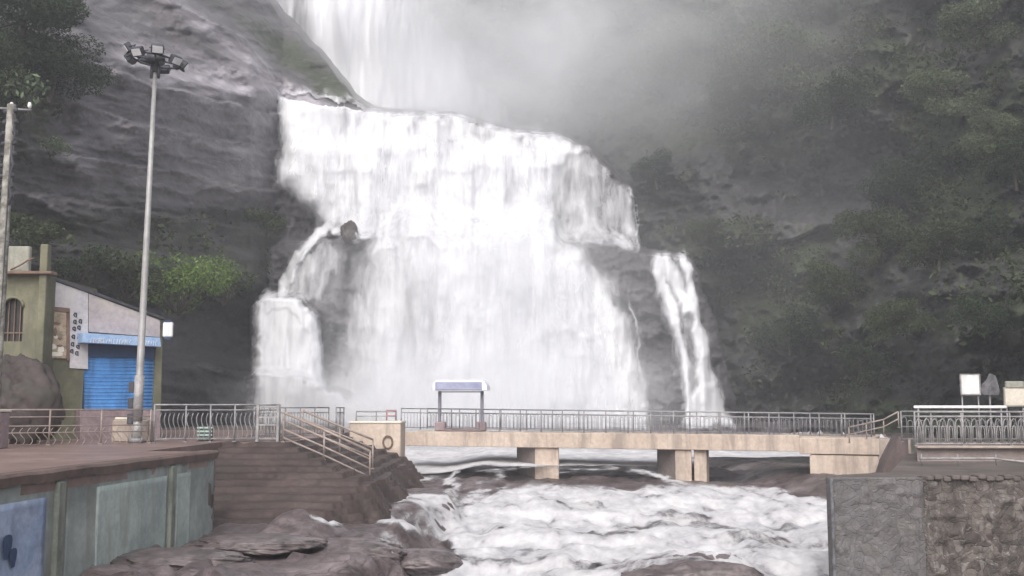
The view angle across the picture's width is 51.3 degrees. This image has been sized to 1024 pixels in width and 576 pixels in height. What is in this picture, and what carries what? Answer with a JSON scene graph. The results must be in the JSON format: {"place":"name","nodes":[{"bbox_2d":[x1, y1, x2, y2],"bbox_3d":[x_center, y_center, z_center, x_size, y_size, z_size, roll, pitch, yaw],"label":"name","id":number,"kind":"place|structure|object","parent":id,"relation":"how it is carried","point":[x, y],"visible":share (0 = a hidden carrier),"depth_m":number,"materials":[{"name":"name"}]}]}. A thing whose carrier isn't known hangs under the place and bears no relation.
{"place":"outdoors","nodes":[
{"label":"outdoors","id":0,"kind":"place"},
{"bbox_2d":[0,430,349,494],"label":"walkway","id":1,"kind":"structure","parent":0,"point":[21,457],"depth_m":27.37,"materials":[{"name":"brown concrete"}]},
{"bbox_2d":[0,410,11,448],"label":"gate pillar","id":2,"kind":"structure","parent":1,"relation":"on","point":[4,423],"depth_m":29.29,"materials":[{"name":"beige paint"}]},
{"bbox_2d":[0,102,31,403],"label":"utility pole","id":3,"kind":"object","parent":1,"relation":"on","point":[9,133],"visible":1,"depth_m":29.36,"materials":[{"name":"concrete"},{"name":"dark metal"},{"name":"white paint"}]},
{"bbox_2d":[0,353,65,443],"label":"boulder","id":4,"kind":"object","parent":1,"relation":"on","point":[29,383],"visible":0.81,"depth_m":32.85,"materials":[{"name":"grey stone"}]},
{"bbox_2d":[3,244,96,440],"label":"olive house","id":5,"kind":"structure","parent":1,"relation":"on","point":[29,313],"depth_m":36.59,"materials":[{"name":"paint"}]},
{"bbox_2d":[4,299,23,340],"bbox_3d":[-17.092,1.101,36.682,0.760,1.889,0.130,0,-6,0],"label":"window","id":6,"kind":"structure","parent":5,"relation":"in","point":[14,310],"depth_m":36.68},
{"bbox_2d":[0,409,151,445],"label":"walkway railing","id":7,"kind":"object","parent":1,"relation":"on","point":[101,431],"visible":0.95,"depth_m":32.02,"materials":[{"name":"grey metal"}]},
{"bbox_2d":[44,276,164,439],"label":"shop building","id":8,"kind":"structure","parent":1,"relation":"on","point":[94,345],"depth_m":38.35,"materials":[{"name":"metal"}]},
{"bbox_2d":[160,320,172,338],"bbox_3d":[-13.029,1.576,39.942,0.746,0.695,0.275,-3,-7,26],"label":"box sign","id":9,"kind":"object","parent":8,"relation":"attached to","point":[167,329],"visible":1,"depth_m":39.80,"materials":[{"name":"white paint"}]},
{"bbox_2d":[111,417,152,441],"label":"mast plinth","id":10,"kind":"structure","parent":1,"relation":"on","point":[121,421],"depth_m":34.51,"materials":[{"name":"beige paint"}]},
{"bbox_2d":[122,42,188,442],"bbox_3d":[-11.773,-1.530,34.584,2.137,12.978,2.114,0,-6,0],"label":"mast light","id":11,"kind":"object","parent":1,"relation":"on","point":[154,59],"visible":0.97,"depth_m":34.45,"materials":[{"name":"metal"}]},
{"bbox_2d":[197,427,212,440],"bbox_3d":[-10.273,4.884,35.754,0.500,0.460,0.250,0,-6,0],"label":"green grille","id":12,"kind":"object","parent":1,"relation":"on","point":[202,432],"visible":0.79,"depth_m":35.67,"materials":[{"name":"metal"}]},
{"bbox_2d":[152,404,280,442],"bbox_3d":[-9.511,4.364,34.452,4.054,1.227,0.623,2,-7,-21],"label":"walkway railing","id":13,"kind":"object","parent":1,"relation":"on","point":[184,438],"visible":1,"depth_m":34.47,"materials":[{"name":"metal"}]},
{"bbox_2d":[253,407,329,436],"bbox_3d":[-8.500,5.185,41.381,0.155,1.124,4.205,-4,-8,33],"label":"landing railing","id":14,"kind":"object","parent":1,"relation":"on","point":[300,412],"visible":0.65,"depth_m":41.45,"materials":[{"name":"metal"}]},
{"bbox_2d":[335,407,344,433],"bbox_3d":[-7.250,5.582,44.959,0.120,1.124,1.523,0,-6,4],"label":"landing railing","id":15,"kind":"object","parent":1,"relation":"on","point":[340,412],"visible":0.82,"depth_m":44.95,"materials":[{"name":"metal"}]},
{"bbox_2d":[160,424,337,429],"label":"ground","id":16,"kind":"structure","parent":0,"point":[309,427],"depth_m":60.02,"materials":[{"name":"grey concrete"}]},
{"bbox_2d":[0,0,1023,441],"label":"cliff","id":17,"kind":"structure","parent":0,"point":[218,140],"depth_m":79.40,"materials":[{"name":"grey stone"}]},
{"bbox_2d":[0,29,40,120],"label":"hillside tree","id":18,"kind":"object","parent":17,"relation":"on","point":[12,48],"visible":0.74,"depth_m":49.97,"materials":[{"name":"green plant"}]},
{"bbox_2d":[0,61,49,130],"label":"shrub","id":19,"kind":"object","parent":17,"relation":"on","point":[13,92],"visible":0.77,"depth_m":50.56,"materials":[{"name":"green plant"}]},
{"bbox_2d":[9,210,67,254],"bbox_3d":[-22.147,-2.570,49.367,3.510,2.261,3.041,6,-8,-42],"label":"shrub","id":20,"kind":"object","parent":17,"relation":"on","point":[42,231],"visible":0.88,"depth_m":48.97,"materials":[{"name":"green plant"}]},
{"bbox_2d":[0,0,89,65],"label":"hillside tree","id":21,"kind":"object","parent":17,"relation":"on","point":[56,11],"visible":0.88,"depth_m":53.80,"materials":[{"name":"green plant"}]},
{"bbox_2d":[37,135,73,158],"bbox_3d":[-22.800,-7.079,53.471,1.121,1.202,1.911,-4,-7,30],"label":"shrub","id":22,"kind":"object","parent":17,"relation":"on","point":[48,145],"visible":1,"depth_m":53.36,"materials":[{"name":"green plant"}]},
{"bbox_2d":[25,0,91,19],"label":"hillside tree","id":23,"kind":"object","parent":17,"relation":"on","point":[80,4],"visible":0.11,"depth_m":62.05,"materials":[{"name":"green plant"}]},
{"bbox_2d":[13,18,118,103],"bbox_3d":[-23.913,-11.449,55.691,5.770,3.778,5.927,-4,-19,31],"label":"hillside tree","id":24,"kind":"object","parent":17,"relation":"on","point":[51,62],"visible":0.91,"depth_m":55.12,"materials":[{"name":"green plant"}]},
{"bbox_2d":[51,243,112,282],"bbox_3d":[-20.317,-1.129,50.881,2.810,1.852,3.029,1,-6,-8],"label":"shrub","id":25,"kind":"object","parent":17,"relation":"on","point":[87,258],"visible":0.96,"depth_m":50.24,"materials":[{"name":"green plant"}]},
{"bbox_2d":[97,246,168,302],"bbox_3d":[-19.276,-0.570,54.185,3.667,2.727,4.232,2,-7,-19],"label":"shrub","id":26,"kind":"object","parent":17,"relation":"on","point":[115,270],"visible":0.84,"depth_m":53.64,"materials":[{"name":"green plant"}]},
{"bbox_2d":[128,250,241,316],"bbox_3d":[-18.198,-0.154,60.202,5.920,3.620,6.039,0,-6,0],"label":"shrub","id":27,"kind":"object","parent":17,"relation":"on","point":[189,272],"visible":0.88,"depth_m":59.57,"materials":[{"name":"green plant"}]},
{"bbox_2d":[206,271,256,305],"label":"shrub","id":28,"kind":"object","parent":17,"relation":"on","point":[240,286],"visible":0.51,"depth_m":66.75,"materials":[{"name":"green plant"}]},
{"bbox_2d":[243,206,288,238],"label":"shrub","id":29,"kind":"object","parent":17,"relation":"on","point":[271,223],"visible":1,"depth_m":75.70,"materials":[{"name":"green plant"}]},
{"bbox_2d":[276,0,475,117],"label":"waterfall","id":30,"kind":"structure","parent":17,"relation":"on","point":[382,53],"depth_m":118.50,"materials":[{"name":"white liquid"}]},
{"bbox_2d":[253,91,646,429],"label":"waterfall","id":31,"kind":"structure","parent":17,"relation":"on","point":[514,299],"depth_m":76.06,"materials":[{"name":"liquid"}]},
{"bbox_2d":[340,220,357,243],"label":"boulder","id":32,"kind":"object","parent":31,"relation":"on","point":[348,229],"visible":1,"depth_m":78.01,"materials":[{"name":"grey stone"}]},
{"bbox_2d":[0,0,1023,412],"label":"undergrowth","id":33,"kind":"object","parent":17,"relation":"on","point":[822,52],"visible":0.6,"depth_m":85.10,"materials":[{"name":"green plant"}]},
{"bbox_2d":[628,147,673,193],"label":"hillside tree","id":34,"kind":"object","parent":17,"relation":"on","point":[642,165],"visible":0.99,"depth_m":99.36,"materials":[{"name":"green plant"}]},
{"bbox_2d":[620,9,723,86],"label":"hillside tree","id":35,"kind":"object","parent":17,"relation":"on","point":[671,29],"visible":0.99,"depth_m":105.76,"materials":[{"name":"green plant"}]},
{"bbox_2d":[653,253,733,428],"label":"side cascade","id":36,"kind":"object","parent":17,"relation":"on","point":[704,395],"visible":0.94,"depth_m":75.17,"materials":[{"name":"liquid"}]},
{"bbox_2d":[682,216,723,242],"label":"hillside tree","id":37,"kind":"object","parent":17,"relation":"on","point":[701,230],"visible":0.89,"depth_m":89.51,"materials":[{"name":"green plant"}]},
{"bbox_2d":[700,74,765,124],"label":"hillside tree","id":38,"kind":"object","parent":17,"relation":"on","point":[737,98],"visible":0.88,"depth_m":100.72,"materials":[{"name":"green plant"}]},
{"bbox_2d":[714,17,831,98],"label":"hillside tree","id":39,"kind":"object","parent":17,"relation":"on","point":[787,40],"visible":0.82,"depth_m":93.26,"materials":[{"name":"green plant"}]},
{"bbox_2d":[751,307,825,356],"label":"hillside tree","id":40,"kind":"object","parent":17,"relation":"on","point":[794,323],"visible":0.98,"depth_m":77.33,"materials":[{"name":"green plant"}]},
{"bbox_2d":[791,65,878,130],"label":"hillside tree","id":41,"kind":"object","parent":17,"relation":"on","point":[833,87],"visible":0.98,"depth_m":85.80,"materials":[{"name":"green plant"}]},
{"bbox_2d":[799,260,871,314],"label":"hillside tree","id":42,"kind":"object","parent":17,"relation":"on","point":[836,292],"visible":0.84,"depth_m":74.79,"materials":[{"name":"green plant"}]},
{"bbox_2d":[837,342,890,382],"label":"hillside tree","id":43,"kind":"object","parent":17,"relation":"on","point":[873,361],"visible":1,"depth_m":68.45,"materials":[{"name":"green plant"}]},
{"bbox_2d":[830,204,917,268],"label":"hillside tree","id":44,"kind":"object","parent":17,"relation":"on","point":[862,222],"visible":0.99,"depth_m":73.90,"materials":[{"name":"green plant"}]},
{"bbox_2d":[854,154,934,209],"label":"hillside tree","id":45,"kind":"object","parent":17,"relation":"on","point":[898,176],"visible":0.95,"depth_m":78.67,"materials":[{"name":"green plant"}]},
{"bbox_2d":[862,296,940,341],"bbox_3d":[21.914,1.839,60.461,3.877,2.521,4.916,-13,-4,-32],"label":"hillside tree","id":46,"kind":"object","parent":17,"relation":"on","point":[898,319],"visible":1,"depth_m":60.07,"materials":[{"name":"green plant"}]},
{"bbox_2d":[896,218,980,270],"bbox_3d":[25.396,-2.093,62.222,4.147,3.774,4.881,3,-7,-28],"label":"hillside tree","id":47,"kind":"object","parent":17,"relation":"on","point":[933,253],"visible":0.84,"depth_m":62.10,"materials":[{"name":"green plant"}]},
{"bbox_2d":[897,68,998,117],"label":"hillside tree","id":48,"kind":"object","parent":17,"relation":"on","point":[923,86],"visible":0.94,"depth_m":73.61,"materials":[{"name":"green plant"}]},
{"bbox_2d":[900,411,1022,441],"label":"railing","id":49,"kind":"object","parent":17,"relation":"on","point":[912,426],"visible":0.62,"depth_m":39.17,"materials":[{"name":"metal"}]},
{"bbox_2d":[935,0,1022,53],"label":"hillside tree","id":50,"kind":"object","parent":17,"relation":"on","point":[968,10],"visible":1,"depth_m":73.30,"materials":[{"name":"green plant"}]},
{"bbox_2d":[946,293,1021,340],"bbox_3d":[22.227,1.373,49.919,3.329,2.180,3.420,-4,10,-19],"label":"hillside tree","id":51,"kind":"object","parent":17,"relation":"on","point":[979,305],"visible":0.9,"depth_m":49.57,"materials":[{"name":"green plant"}]},
{"bbox_2d":[953,210,1022,260],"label":"hillside tree","id":52,"kind":"object","parent":17,"relation":"on","point":[981,237],"visible":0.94,"depth_m":58.52,"materials":[{"name":"green plant"}]},
{"bbox_2d":[958,101,1023,159],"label":"hillside tree","id":53,"kind":"object","parent":17,"relation":"on","point":[1001,121],"visible":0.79,"depth_m":65.66,"materials":[{"name":"green plant"}]},
{"bbox_2d":[978,133,1023,191],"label":"hillside tree","id":54,"kind":"object","parent":17,"relation":"on","point":[1003,163],"visible":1,"depth_m":60.52,"materials":[{"name":"green plant"}]},
{"bbox_2d":[81,431,1001,575],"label":"river bed","id":55,"kind":"object","parent":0,"point":[791,475],"visible":0.2,"depth_m":33.92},
{"bbox_2d":[0,450,218,575],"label":"river wall","id":56,"kind":"structure","parent":55,"relation":"on","point":[61,529],"depth_m":20.98,"materials":[{"name":"grey concrete"}]},
{"bbox_2d":[110,547,255,569],"bbox_3d":[-6.863,5.604,22.022,3.129,0.409,2.172,0,-6,0],"label":"boulder","id":57,"kind":"object","parent":55,"relation":"on","point":[177,558],"visible":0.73,"depth_m":21.57,"materials":[{"name":"stone"}]},
{"bbox_2d":[183,533,327,555],"bbox_3d":[-5.615,5.646,23.519,3.053,0.423,2.067,0,-6,0],"label":"boulder","id":58,"kind":"object","parent":55,"relation":"on","point":[266,544],"visible":0.81,"depth_m":22.96,"materials":[{"name":"stone"}]},
{"bbox_2d":[196,433,426,528],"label":"stone steps","id":59,"kind":"structure","parent":55,"relation":"on","point":[261,481],"depth_m":31.77,"materials":[{"name":"brown stone"}]},
{"bbox_2d":[256,405,279,441],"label":"rail gate","id":60,"kind":"structure","parent":59,"relation":"on","point":[277,417],"depth_m":34.70,"materials":[{"name":"metal"}]},
{"bbox_2d":[281,412,370,474],"bbox_3d":[-5.926,5.054,34.045,3.014,2.205,0.146,-1,-6,8],"label":"step handrail","id":61,"kind":"object","parent":59,"relation":"on","point":[324,437],"visible":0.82,"depth_m":34.03,"materials":[{"name":"grey metal"}]},
{"bbox_2d":[300,410,374,468],"bbox_3d":[-5.975,5.188,36.554,2.588,2.012,0.136,-1,-6,5],"label":"step handrail","id":62,"kind":"object","parent":59,"relation":"on","point":[340,427],"visible":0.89,"depth_m":36.53,"materials":[{"name":"grey metal"}]},
{"bbox_2d":[310,537,406,561],"bbox_3d":[-3.779,6.103,24.428,2.902,0.742,2.278,0,-6,0],"label":"boulder","id":63,"kind":"object","parent":55,"relation":"on","point":[373,548],"visible":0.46,"depth_m":24.02,"materials":[{"name":"stone"}]},
{"bbox_2d":[349,421,405,455],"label":"bridge end block","id":64,"kind":"structure","parent":55,"relation":"on","point":[389,436],"depth_m":46.20,"materials":[{"name":"beige paint"}]},
{"bbox_2d":[355,411,397,420],"bbox_3d":[-6.100,5.750,47.958,1.912,0.452,0.112,0,-6,0],"label":"block railing","id":65,"kind":"object","parent":64,"relation":"on","point":[376,416],"visible":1,"depth_m":47.94,"materials":[{"name":"metal"}]},
{"bbox_2d":[386,410,396,419],"bbox_3d":[-5.902,6.210,52.113,0.520,0.515,0.080,0,-6,0],"label":"red frame","id":66,"kind":"object","parent":64,"relation":"on","point":[391,415],"visible":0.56,"depth_m":52.10,"materials":[{"name":"metal"}]},
{"bbox_2d":[400,548,462,575],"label":"boulder","id":67,"kind":"object","parent":55,"relation":"on","point":[426,562],"visible":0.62,"depth_m":24.33,"materials":[{"name":"stone"}]},
{"bbox_2d":[405,430,912,481],"bbox_3d":[5.702,7.917,48.393,23.470,2.673,2.860,-2,-7,21],"label":"footbridge","id":68,"kind":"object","parent":55,"relation":"on","point":[840,455],"visible":0.66,"depth_m":46.52,"materials":[{"name":"beige paint"}]},
{"bbox_2d":[433,380,489,430],"bbox_3d":[-2.415,5.615,50.953,2.620,2.420,1.170,-1,-6,7],"label":"bridge shelter","id":69,"kind":"object","parent":68,"relation":"on","point":[441,386],"visible":0.97,"depth_m":50.59,"materials":[{"name":"white metal"}]},
{"bbox_2d":[401,408,871,436],"bbox_3d":[4.697,6.003,47.759,21.758,1.241,0.145,-2,-7,21],"label":"bridge railing","id":70,"kind":"object","parent":68,"relation":"on","point":[628,415],"visible":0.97,"depth_m":47.21,"materials":[{"name":"metal"}]},
{"bbox_2d":[427,408,874,435],"bbox_3d":[5.662,6.231,49.796,21.458,1.238,0.145,-2,-7,21],"label":"bridge railing","id":71,"kind":"object","parent":68,"relation":"on","point":[689,418],"visible":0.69,"depth_m":49.20,"materials":[{"name":"metal"}]},
{"bbox_2d":[621,560,763,575],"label":"boulder","id":72,"kind":"object","parent":55,"relation":"on","point":[697,568],"visible":1,"depth_m":26.55,"materials":[{"name":"stone"}]},
{"bbox_2d":[826,472,1023,575],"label":"retaining wall","id":73,"kind":"structure","parent":55,"relation":"on","point":[947,525],"depth_m":26.97,"materials":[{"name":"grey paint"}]},
{"bbox_2d":[312,430,886,575],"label":"river water","id":74,"kind":"structure","parent":0,"point":[526,516],"depth_m":36.23,"materials":[{"name":"liquid"}]},
{"bbox_2d":[837,453,1023,476],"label":"terrace","id":75,"kind":"structure","parent":0,"point":[909,465],"depth_m":31.97,"materials":[{"name":"concrete"}]},
{"bbox_2d":[876,436,908,472],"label":"stair wall","id":76,"kind":"structure","parent":75,"relation":"on","point":[895,452],"depth_m":41.18,"materials":[{"name":"brown concrete"}]},
{"bbox_2d":[915,442,1023,460],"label":"platform","id":77,"kind":"structure","parent":75,"relation":"on","point":[1014,452],"depth_m":36.20,"materials":[{"name":"beige concrete"}]},
{"bbox_2d":[848,411,900,442],"bbox_3d":[13.754,5.295,40.574,1.930,1.227,0.150,-2,-7,19],"label":"stair handrail","id":78,"kind":"object","parent":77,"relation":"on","point":[866,430],"visible":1,"depth_m":40.57,"materials":[{"name":"grey metal"}]},
{"bbox_2d":[913,406,1006,444],"bbox_3d":[15.950,4.870,37.894,3.300,1.380,0.100,0,-6,0],"label":"top barrier","id":79,"kind":"object","parent":77,"relation":"on","point":[1000,407],"visible":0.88,"depth_m":37.91,"materials":[{"name":"white metal"}]},
{"bbox_2d":[913,411,1023,445],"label":"hooped railing","id":80,"kind":"object","parent":77,"relation":"on","point":[1018,439],"visible":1,"depth_m":36.38,"materials":[{"name":"metal"}]},
{"bbox_2d":[959,374,980,442],"bbox_3d":[17.371,4.567,40.362,0.762,2.627,0.120,0,-6,0],"label":"notice board","id":81,"kind":"object","parent":77,"relation":"on","point":[970,384],"visible":0.91,"depth_m":40.41,"materials":[{"name":"white paint"}]},
{"bbox_2d":[981,373,999,442],"bbox_3d":[18.559,4.656,41.371,0.730,2.674,0.125,0,-6,0],"label":"round board","id":82,"kind":"object","parent":77,"relation":"on","point":[989,386],"visible":0.76,"depth_m":41.40,"materials":[{"name":"grey paint"}]},
{"bbox_2d":[1003,381,1023,444],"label":"cream board","id":83,"kind":"object","parent":77,"relation":"on","point":[1013,393],"visible":0.9,"depth_m":38.68,"materials":[{"name":"paint"}]},
{"bbox_2d":[919,454,1023,465],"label":"pipe handrail","id":84,"kind":"object","parent":75,"relation":"on","point":[958,458],"visible":1,"depth_m":33.60,"materials":[{"name":"metal"}]}
]}

